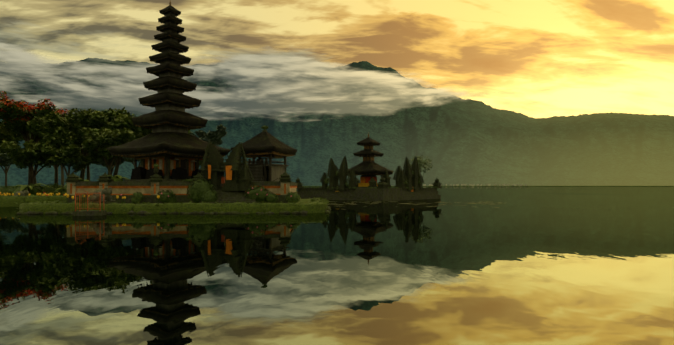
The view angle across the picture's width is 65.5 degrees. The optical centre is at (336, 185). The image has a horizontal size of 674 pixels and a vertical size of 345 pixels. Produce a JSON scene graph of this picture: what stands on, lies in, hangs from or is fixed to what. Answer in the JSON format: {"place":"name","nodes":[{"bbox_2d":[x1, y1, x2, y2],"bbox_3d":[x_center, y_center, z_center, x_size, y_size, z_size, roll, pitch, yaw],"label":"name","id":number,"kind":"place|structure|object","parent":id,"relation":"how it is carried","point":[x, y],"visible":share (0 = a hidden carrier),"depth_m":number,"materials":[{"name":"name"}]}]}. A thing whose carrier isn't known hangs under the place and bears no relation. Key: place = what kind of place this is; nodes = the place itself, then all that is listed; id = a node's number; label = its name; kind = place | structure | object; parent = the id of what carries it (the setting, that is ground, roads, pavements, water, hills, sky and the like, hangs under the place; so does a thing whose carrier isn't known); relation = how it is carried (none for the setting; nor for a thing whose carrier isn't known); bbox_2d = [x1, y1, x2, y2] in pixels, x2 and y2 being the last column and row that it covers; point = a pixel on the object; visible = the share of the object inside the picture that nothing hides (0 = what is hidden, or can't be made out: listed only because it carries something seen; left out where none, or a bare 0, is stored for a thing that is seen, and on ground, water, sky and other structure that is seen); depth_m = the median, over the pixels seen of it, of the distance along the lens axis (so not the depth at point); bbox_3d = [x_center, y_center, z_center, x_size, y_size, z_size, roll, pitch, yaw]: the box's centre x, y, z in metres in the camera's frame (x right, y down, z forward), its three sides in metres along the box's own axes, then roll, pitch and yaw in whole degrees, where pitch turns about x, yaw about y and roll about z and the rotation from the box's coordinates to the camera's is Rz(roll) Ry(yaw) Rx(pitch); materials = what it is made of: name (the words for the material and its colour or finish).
{"place":"outdoors","nodes":[
{"label":"outdoors","id":0,"kind":"place"},
{"bbox_2d":[0,123,18,145],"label":"pale tree","id":1,"kind":"object","parent":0,"point":[6,134],"depth_m":67.26,"materials":[{"name":"green plant"}]},
{"bbox_2d":[0,91,69,185],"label":"flame tree","id":2,"kind":"object","parent":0,"point":[21,117],"depth_m":66.39,"materials":[{"name":"red plant"}]},
{"bbox_2d":[0,107,207,186],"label":"garden trees","id":3,"kind":"object","parent":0,"point":[61,135],"depth_m":62.62,"materials":[{"name":"green plant"}]},
{"bbox_2d":[0,124,226,187],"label":"trees","id":4,"kind":"object","parent":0,"point":[214,137],"depth_m":140.59,"materials":[{"name":"green plant"}]},
{"bbox_2d":[15,197,329,213],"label":"grass","id":5,"kind":"structure","parent":0,"point":[303,200],"depth_m":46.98,"materials":[{"name":"green plant"}]},
{"bbox_2d":[86,187,118,203],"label":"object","id":6,"kind":"structure","parent":5,"relation":"on","point":[105,191],"depth_m":38.39,"materials":[{"name":"stone"}]},
{"bbox_2d":[106,1,230,180],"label":"pagoda","id":7,"kind":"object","parent":5,"relation":"on","point":[172,147],"visible":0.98,"depth_m":45.17,"materials":[{"name":"wood"}]},
{"bbox_2d":[66,187,291,202],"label":"flowers","id":8,"kind":"object","parent":5,"relation":"on","point":[117,197],"visible":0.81,"depth_m":39.22,"materials":[{"name":"yellow plant"}]},
{"bbox_2d":[64,167,297,203],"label":"enclosure wall","id":9,"kind":"structure","parent":5,"relation":"on","point":[156,184],"depth_m":41.19,"materials":[{"name":"orange brick"}]},
{"bbox_2d":[200,142,253,190],"bbox_3d":[-8.966,-1.590,41.877,4.985,3.978,1.848,0,0,29],"label":"temple gate","id":10,"kind":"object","parent":9,"relation":"on","point":[237,177],"visible":0.98,"depth_m":41.23,"materials":[{"name":"stone"}]},
{"bbox_2d":[76,164,300,203],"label":"terrace shrubs","id":11,"kind":"object","parent":5,"relation":"on","point":[199,190],"visible":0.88,"depth_m":40.04,"materials":[{"name":"green plant"}]},
{"bbox_2d":[231,129,296,180],"bbox_3d":[-6.423,-1.825,46.688,4.335,6.450,4.334,0,0,23],"label":"pavilion","id":12,"kind":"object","parent":5,"relation":"on","point":[264,143],"visible":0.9,"depth_m":45.52,"materials":[{"name":"wood"}]},
{"bbox_2d":[0,28,460,121],"bbox_3d":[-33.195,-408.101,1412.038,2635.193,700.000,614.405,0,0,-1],"label":"cloud","id":13,"kind":"structure","parent":0,"point":[60,48],"depth_m":1532.49,"materials":[{"name":"grey"}]},
{"bbox_2d":[0,53,462,115],"bbox_3d":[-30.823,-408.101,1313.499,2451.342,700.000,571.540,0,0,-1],"label":"cloud","id":14,"kind":"structure","parent":0,"point":[276,96],"depth_m":1574.26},
{"bbox_2d":[0,40,498,121],"bbox_3d":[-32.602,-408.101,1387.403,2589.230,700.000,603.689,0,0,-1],"label":"cloud","id":15,"kind":"structure","parent":0,"point":[367,96],"depth_m":1661.90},
{"bbox_2d":[0,186,673,344],"bbox_3d":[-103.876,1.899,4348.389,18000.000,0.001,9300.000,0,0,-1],"label":"lake water","id":16,"kind":"structure","parent":0,"point":[525,265],"depth_m":11.33,"materials":[{"name":"green liquid"}]},
{"bbox_2d":[73,187,106,215],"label":"red landing gate","id":17,"kind":"structure","parent":16,"relation":"in","point":[87,212],"depth_m":33.20,"materials":[{"name":"paint"}]},
{"bbox_2d":[17,206,330,213],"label":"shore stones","id":18,"kind":"object","parent":16,"relation":"on","point":[328,209],"visible":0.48,"depth_m":35.52,"materials":[{"name":"stone"}]},
{"bbox_2d":[295,168,441,200],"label":"islet","id":19,"kind":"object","parent":16,"relation":"in","point":[382,191],"depth_m":69.13,"materials":[{"name":"stone"}]},
{"bbox_2d":[303,171,437,188],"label":"shrubs","id":20,"kind":"object","parent":19,"relation":"on","point":[326,181],"visible":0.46,"depth_m":69.76,"materials":[{"name":"green plant"}]},
{"bbox_2d":[348,132,392,187],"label":"small pagoda","id":21,"kind":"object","parent":19,"relation":"on","point":[368,168],"visible":0.88,"depth_m":73.91,"materials":[{"name":"brown wood"}]},
{"bbox_2d":[320,156,423,191],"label":"trees","id":22,"kind":"object","parent":19,"relation":"on","point":[340,179],"visible":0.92,"depth_m":69.49,"materials":[{"name":"plant"}]},
{"bbox_2d":[408,155,432,181],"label":"islet tree","id":23,"kind":"object","parent":19,"relation":"on","point":[424,163],"depth_m":74.17,"materials":[{"name":"green plant"}]},
{"bbox_2d":[329,201,441,206],"bbox_3d":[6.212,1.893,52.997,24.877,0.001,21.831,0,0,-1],"label":"rocks","id":24,"kind":"object","parent":16,"relation":"on","point":[378,203],"visible":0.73,"depth_m":55.59,"materials":[{"name":"stone"}]},
{"bbox_2d":[0,58,673,185],"bbox_3d":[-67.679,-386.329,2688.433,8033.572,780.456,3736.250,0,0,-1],"label":"mountain terrain","id":25,"kind":"structure","parent":0,"point":[474,142],"depth_m":2061.18,"materials":[{"name":"green plant"}]},
{"bbox_2d":[0,0,673,117],"label":"sky","id":26,"kind":"structure","parent":0,"point":[543,58],"materials":[{"name":"yellow"}]},
{"bbox_2d":[423,184,526,185],"bbox_3d":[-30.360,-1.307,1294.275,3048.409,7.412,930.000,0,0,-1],"label":"shore village","id":27,"kind":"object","parent":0,"point":[477,184],"visible":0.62,"depth_m":1621.83,"materials":[{"name":"grey"}]},
{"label":"garden lawn","id":28,"kind":"structure","parent":0,"visible":0},
{"bbox_2d":[14,190,28,195],"bbox_3d":[-30.845,0.929,51.103,1.575,1.042,1.155,0,0,-11],"label":"garden frog statue","id":29,"kind":"object","parent":28,"relation":"on","point":[24,193],"visible":0.46,"depth_m":50.90,"materials":[{"name":"stone"}]},
{"bbox_2d":[0,192,66,195],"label":"garden flowers","id":30,"kind":"object","parent":28,"relation":"on","point":[39,194],"visible":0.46,"depth_m":49.93,"materials":[{"name":"yellow plant"}]},
{"bbox_2d":[0,193,66,206],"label":"grass","id":31,"kind":"structure","parent":28,"relation":"on","point":[9,201],"depth_m":47.08,"materials":[{"name":"green plant"}]},
{"bbox_2d":[0,183,66,195],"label":"garden shrubs","id":32,"kind":"object","parent":28,"relation":"on","point":[49,189],"visible":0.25,"depth_m":61.45,"materials":[{"name":"green plant"}]},
{"bbox_2d":[1,175,127,195],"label":"plants","id":33,"kind":"object","parent":28,"relation":"on","point":[116,178],"depth_m":57.78,"materials":[{"name":"green plant"}]}
]}

